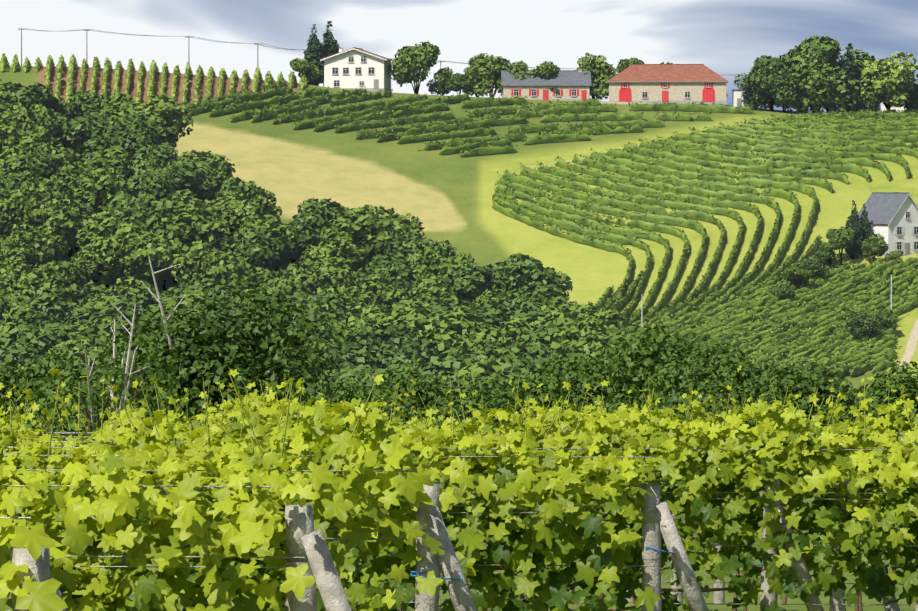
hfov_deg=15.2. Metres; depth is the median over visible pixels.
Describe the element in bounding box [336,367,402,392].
forest
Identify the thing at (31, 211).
tree
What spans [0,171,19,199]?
forest
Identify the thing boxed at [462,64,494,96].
ridge tree
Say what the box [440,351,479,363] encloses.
forest
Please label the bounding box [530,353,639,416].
tree
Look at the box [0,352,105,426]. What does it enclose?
bush
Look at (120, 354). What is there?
forest
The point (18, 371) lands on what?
forest
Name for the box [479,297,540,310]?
forest
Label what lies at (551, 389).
tree
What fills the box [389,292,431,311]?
forest
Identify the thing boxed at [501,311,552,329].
forest
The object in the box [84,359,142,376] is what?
forest
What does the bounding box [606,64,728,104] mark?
barn
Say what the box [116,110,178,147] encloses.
forest
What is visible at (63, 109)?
forest
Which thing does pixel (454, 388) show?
forest
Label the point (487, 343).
forest
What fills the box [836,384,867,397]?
tree
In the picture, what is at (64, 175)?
forest
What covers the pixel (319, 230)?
forest
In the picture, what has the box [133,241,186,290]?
forest
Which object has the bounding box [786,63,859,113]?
ridge tree
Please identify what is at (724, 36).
sky
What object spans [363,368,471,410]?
bush
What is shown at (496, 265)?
forest
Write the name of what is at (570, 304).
forest
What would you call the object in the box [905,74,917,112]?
ridge tree
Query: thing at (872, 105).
ridge tree
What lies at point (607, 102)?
garden walls
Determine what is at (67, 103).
forest
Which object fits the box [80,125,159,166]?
tree
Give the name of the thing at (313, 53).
ridge tree
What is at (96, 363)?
forest
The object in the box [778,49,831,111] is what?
ridge tree
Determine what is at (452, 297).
forest
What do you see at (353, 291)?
forest
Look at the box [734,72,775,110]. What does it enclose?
ridge tree
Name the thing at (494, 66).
ridge tree
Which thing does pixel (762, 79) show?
ridge tree
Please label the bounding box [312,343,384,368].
forest
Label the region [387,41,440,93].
ridge tree
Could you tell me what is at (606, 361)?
tree
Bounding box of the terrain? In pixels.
[0,66,917,610]
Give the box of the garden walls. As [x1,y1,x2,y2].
[600,101,660,104]
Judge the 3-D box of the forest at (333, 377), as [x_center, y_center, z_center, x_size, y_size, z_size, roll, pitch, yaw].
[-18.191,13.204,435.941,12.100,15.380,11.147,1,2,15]
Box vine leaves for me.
[0,366,917,610]
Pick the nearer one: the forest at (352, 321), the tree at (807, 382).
the tree at (807, 382)
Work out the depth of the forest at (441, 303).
520.42 m
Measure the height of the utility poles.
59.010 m
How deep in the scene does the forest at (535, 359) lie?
423.18 m
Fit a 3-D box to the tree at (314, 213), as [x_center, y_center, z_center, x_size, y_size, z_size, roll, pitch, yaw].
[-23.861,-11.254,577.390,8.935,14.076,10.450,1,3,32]
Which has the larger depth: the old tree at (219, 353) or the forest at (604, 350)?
the forest at (604, 350)
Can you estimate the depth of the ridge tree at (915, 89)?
703.12 m
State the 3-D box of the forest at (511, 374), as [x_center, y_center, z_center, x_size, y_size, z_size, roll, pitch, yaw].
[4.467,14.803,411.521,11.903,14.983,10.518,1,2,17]
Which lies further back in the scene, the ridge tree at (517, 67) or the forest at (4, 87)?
the ridge tree at (517, 67)
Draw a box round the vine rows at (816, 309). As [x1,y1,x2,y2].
[184,80,917,376]
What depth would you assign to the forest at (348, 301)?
531.30 m
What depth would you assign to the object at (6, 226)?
573.95 m
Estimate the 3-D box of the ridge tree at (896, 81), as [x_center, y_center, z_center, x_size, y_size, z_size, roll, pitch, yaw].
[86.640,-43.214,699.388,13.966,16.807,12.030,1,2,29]
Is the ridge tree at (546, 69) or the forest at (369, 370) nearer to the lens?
the forest at (369, 370)
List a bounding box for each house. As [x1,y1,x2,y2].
[320,47,394,91]
[858,192,917,257]
[881,79,917,111]
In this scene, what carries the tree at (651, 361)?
on the terrain
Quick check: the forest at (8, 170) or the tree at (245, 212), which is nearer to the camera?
the tree at (245, 212)
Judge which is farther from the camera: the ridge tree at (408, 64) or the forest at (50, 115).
the ridge tree at (408, 64)
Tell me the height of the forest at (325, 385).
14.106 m
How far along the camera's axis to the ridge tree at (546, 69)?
702.15 m
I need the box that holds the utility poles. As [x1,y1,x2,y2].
[18,28,891,326]
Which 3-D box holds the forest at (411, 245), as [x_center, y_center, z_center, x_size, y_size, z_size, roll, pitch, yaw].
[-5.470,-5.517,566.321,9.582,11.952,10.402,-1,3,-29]
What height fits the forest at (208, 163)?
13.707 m
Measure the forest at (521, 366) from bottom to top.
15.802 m
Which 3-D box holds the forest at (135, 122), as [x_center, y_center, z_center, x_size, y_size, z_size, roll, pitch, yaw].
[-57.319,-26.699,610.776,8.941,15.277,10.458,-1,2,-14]
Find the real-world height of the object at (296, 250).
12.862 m
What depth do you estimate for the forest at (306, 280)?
547.96 m
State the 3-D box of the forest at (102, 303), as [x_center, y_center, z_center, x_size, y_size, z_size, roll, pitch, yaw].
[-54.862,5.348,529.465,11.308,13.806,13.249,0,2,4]
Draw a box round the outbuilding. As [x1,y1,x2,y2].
[732,89,750,106]
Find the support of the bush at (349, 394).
on the terrain
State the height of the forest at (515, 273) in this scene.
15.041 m
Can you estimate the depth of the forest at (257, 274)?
554.39 m
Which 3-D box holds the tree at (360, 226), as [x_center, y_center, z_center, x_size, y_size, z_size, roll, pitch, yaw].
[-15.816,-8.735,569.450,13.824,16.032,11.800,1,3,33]
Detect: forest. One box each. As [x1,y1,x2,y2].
[0,79,23,104]
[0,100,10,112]
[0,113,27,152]
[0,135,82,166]
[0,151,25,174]
[0,163,20,176]
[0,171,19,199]
[0,172,40,199]
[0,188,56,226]
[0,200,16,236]
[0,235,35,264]
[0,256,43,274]
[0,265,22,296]
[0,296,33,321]
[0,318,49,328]
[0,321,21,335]
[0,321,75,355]
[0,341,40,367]
[0,355,23,366]
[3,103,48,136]
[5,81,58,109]
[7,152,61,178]
[11,361,49,375]
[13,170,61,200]
[15,350,52,364]
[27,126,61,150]
[28,102,64,144]
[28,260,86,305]
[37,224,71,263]
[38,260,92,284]
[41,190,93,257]
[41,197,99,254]
[48,335,95,354]
[50,163,86,194]
[50,350,92,367]
[51,97,74,119]
[53,103,77,118]
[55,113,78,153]
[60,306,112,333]
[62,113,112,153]
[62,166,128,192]
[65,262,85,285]
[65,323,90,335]
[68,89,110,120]
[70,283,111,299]
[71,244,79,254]
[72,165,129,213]
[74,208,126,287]
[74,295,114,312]
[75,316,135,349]
[75,346,112,366]
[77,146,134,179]
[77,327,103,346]
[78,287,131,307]
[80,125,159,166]
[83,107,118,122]
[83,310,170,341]
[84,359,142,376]
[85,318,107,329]
[91,92,145,114]
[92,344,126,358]
[104,347,151,365]
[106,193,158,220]
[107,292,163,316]
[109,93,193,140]
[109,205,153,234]
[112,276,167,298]
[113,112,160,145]
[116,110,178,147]
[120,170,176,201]
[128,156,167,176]
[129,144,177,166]
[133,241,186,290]
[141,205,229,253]
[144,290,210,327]
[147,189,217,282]
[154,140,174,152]
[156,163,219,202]
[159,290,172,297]
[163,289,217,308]
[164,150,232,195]
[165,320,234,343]
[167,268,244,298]
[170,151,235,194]
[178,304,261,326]
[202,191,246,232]
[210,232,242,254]
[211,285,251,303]
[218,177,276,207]
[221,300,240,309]
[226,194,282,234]
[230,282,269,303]
[231,318,304,353]
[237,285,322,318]
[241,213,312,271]
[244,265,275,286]
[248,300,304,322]
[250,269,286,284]
[253,362,325,400]
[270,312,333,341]
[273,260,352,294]
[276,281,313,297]
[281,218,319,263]
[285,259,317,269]
[286,350,351,383]
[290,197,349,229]
[294,289,344,312]
[298,335,326,346]
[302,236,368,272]
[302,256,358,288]
[305,377,342,398]
[312,220,333,246]
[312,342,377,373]
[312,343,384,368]
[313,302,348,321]
[314,286,367,315]
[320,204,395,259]
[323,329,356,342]
[326,313,388,339]
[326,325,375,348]
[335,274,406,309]
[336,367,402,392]
[341,286,378,308]
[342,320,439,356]
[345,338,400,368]
[353,361,416,389]
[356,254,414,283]
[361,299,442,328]
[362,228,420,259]
[362,304,388,317]
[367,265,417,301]
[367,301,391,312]
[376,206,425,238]
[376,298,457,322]
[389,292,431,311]
[390,351,439,371]
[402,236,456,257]
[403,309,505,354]
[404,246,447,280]
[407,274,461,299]
[407,374,477,397]
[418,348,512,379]
[424,296,467,309]
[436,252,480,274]
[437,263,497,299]
[440,296,472,304]
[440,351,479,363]
[440,373,509,392]
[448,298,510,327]
[449,338,485,354]
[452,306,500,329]
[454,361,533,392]
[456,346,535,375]
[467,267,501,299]
[470,337,505,347]
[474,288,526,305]
[474,293,490,300]
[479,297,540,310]
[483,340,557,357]
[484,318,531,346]
[486,252,541,268]
[487,368,520,382]
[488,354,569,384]
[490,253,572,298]
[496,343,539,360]
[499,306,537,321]
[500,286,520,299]
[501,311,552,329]
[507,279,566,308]
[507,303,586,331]
[509,304,581,320]
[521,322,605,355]
[528,340,549,355]
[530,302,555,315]
[533,354,583,367]
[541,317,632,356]
[553,294,583,311]
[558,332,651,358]
[575,301,630,323]
[581,323,606,331]
[584,342,631,362]
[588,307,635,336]
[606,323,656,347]
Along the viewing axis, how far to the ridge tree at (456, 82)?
704.42 m
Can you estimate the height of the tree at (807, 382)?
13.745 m
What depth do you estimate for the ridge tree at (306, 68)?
706.48 m
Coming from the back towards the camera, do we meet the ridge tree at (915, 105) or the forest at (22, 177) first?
the ridge tree at (915, 105)
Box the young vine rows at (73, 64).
[0,53,307,105]
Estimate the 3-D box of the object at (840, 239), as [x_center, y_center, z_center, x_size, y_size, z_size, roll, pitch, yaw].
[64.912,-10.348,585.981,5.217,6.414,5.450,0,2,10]
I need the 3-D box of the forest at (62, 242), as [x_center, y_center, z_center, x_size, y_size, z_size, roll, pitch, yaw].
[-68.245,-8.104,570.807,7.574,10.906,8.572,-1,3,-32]
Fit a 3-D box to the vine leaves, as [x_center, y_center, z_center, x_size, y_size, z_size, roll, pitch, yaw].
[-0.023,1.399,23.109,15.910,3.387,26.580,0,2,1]
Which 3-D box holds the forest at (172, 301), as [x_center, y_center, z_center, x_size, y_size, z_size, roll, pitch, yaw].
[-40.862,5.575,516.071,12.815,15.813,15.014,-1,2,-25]
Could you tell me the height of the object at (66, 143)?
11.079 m
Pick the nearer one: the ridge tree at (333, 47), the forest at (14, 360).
the forest at (14, 360)
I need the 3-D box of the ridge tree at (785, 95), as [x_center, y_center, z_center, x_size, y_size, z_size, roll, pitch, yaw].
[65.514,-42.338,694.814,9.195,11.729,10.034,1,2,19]
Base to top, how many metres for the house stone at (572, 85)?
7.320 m
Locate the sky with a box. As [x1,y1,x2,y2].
[0,0,917,112]
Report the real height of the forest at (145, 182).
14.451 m
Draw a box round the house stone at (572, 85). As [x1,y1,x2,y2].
[501,69,591,100]
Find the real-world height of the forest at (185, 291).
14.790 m
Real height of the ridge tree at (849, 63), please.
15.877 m
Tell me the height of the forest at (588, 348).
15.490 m
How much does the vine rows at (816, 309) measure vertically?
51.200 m
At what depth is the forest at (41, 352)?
459.18 m
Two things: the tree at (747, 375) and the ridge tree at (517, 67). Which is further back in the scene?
the ridge tree at (517, 67)
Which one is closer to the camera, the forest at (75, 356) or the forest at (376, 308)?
the forest at (75, 356)
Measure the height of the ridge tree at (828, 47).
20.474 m
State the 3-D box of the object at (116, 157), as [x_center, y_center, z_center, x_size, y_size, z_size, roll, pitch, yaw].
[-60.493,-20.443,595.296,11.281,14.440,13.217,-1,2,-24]
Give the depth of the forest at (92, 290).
547.32 m
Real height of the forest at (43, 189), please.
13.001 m
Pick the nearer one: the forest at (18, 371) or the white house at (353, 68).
the forest at (18, 371)
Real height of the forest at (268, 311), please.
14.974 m
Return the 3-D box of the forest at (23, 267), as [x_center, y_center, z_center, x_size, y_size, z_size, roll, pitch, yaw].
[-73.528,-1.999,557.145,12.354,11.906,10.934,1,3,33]
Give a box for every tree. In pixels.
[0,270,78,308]
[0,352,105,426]
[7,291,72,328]
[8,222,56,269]
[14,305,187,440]
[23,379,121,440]
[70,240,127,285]
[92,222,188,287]
[92,257,345,434]
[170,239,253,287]
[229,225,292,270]
[289,58,321,80]
[303,24,325,85]
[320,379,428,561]
[321,21,340,86]
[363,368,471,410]
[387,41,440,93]
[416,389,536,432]
[426,67,452,95]
[444,73,468,94]
[461,367,583,431]
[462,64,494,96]
[468,53,511,97]
[496,60,527,96]
[527,61,560,78]
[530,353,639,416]
[554,341,658,393]
[576,52,617,99]
[579,325,751,418]
[616,57,644,72]
[638,354,783,521]
[665,364,855,456]
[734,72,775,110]
[743,55,784,110]
[767,68,804,111]
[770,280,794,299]
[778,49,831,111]
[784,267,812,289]
[786,35,841,112]
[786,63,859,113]
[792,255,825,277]
[814,379,900,508]
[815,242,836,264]
[822,49,886,111]
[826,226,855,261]
[836,43,859,111]
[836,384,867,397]
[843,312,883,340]
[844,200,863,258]
[852,360,917,435]
[854,52,917,110]
[856,82,880,110]
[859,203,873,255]
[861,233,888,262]
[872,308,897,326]
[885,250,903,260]
[898,83,917,109]
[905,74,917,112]
[908,87,917,109]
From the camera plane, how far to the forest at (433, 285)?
548.96 m
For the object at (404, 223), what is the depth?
573.91 m
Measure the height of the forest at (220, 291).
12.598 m
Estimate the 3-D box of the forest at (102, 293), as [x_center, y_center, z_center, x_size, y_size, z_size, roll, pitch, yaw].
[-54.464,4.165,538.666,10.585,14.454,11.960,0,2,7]
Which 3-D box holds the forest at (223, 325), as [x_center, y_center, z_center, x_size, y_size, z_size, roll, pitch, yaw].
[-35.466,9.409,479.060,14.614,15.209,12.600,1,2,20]
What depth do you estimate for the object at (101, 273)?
561.37 m
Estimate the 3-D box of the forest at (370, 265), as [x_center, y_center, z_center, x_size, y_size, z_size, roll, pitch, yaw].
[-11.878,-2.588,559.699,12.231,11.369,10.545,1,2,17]
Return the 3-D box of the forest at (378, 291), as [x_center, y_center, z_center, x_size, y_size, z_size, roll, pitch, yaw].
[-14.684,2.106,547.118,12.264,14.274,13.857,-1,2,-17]
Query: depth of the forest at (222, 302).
531.79 m
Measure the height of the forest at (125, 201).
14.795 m
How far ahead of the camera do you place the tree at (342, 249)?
558.88 m
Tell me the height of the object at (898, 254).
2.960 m
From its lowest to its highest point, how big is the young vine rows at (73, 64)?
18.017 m
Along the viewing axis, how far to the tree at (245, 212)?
575.43 m
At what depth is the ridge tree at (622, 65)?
732.52 m
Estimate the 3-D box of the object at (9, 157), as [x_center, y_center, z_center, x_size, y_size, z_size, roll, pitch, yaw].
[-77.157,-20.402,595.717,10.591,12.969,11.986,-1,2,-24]
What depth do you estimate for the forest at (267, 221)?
567.62 m
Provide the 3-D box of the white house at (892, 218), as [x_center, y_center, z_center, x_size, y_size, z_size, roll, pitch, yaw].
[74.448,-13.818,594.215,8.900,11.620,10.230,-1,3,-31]
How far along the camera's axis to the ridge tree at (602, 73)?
704.34 m
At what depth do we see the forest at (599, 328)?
479.02 m
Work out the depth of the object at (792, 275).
570.19 m
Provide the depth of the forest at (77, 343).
466.49 m
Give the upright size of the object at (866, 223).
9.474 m
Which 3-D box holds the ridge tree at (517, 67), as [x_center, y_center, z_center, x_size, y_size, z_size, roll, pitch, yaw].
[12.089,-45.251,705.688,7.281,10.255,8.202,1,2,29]
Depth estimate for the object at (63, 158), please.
598.60 m
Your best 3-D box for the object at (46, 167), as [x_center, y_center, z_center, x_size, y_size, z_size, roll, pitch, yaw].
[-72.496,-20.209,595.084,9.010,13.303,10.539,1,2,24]
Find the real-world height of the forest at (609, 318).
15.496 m
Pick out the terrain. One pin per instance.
(446, 196)
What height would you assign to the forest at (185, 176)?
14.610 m
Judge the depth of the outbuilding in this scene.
698.79 m
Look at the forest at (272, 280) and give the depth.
553.45 m
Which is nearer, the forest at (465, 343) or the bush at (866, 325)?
the forest at (465, 343)
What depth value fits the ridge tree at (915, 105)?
700.63 m
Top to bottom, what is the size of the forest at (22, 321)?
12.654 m
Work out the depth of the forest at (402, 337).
471.49 m
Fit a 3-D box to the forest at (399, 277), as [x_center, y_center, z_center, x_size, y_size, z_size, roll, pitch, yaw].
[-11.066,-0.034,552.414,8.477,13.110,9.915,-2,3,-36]
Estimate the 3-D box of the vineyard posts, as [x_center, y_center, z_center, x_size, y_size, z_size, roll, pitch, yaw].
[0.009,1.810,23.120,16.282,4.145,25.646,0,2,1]
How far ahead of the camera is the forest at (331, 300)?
526.80 m
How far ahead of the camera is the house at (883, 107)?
719.70 m
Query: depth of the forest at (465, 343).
463.69 m
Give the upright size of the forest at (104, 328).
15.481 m
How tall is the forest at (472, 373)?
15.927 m
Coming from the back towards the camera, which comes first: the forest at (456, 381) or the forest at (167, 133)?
the forest at (167, 133)
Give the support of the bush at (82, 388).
on the terrain
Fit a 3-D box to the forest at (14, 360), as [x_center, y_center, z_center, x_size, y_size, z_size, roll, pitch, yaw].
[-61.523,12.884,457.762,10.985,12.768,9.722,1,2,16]
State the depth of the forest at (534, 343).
460.69 m
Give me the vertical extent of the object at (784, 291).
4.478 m
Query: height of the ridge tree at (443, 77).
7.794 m
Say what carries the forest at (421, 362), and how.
on the terrain
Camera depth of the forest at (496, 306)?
517.97 m

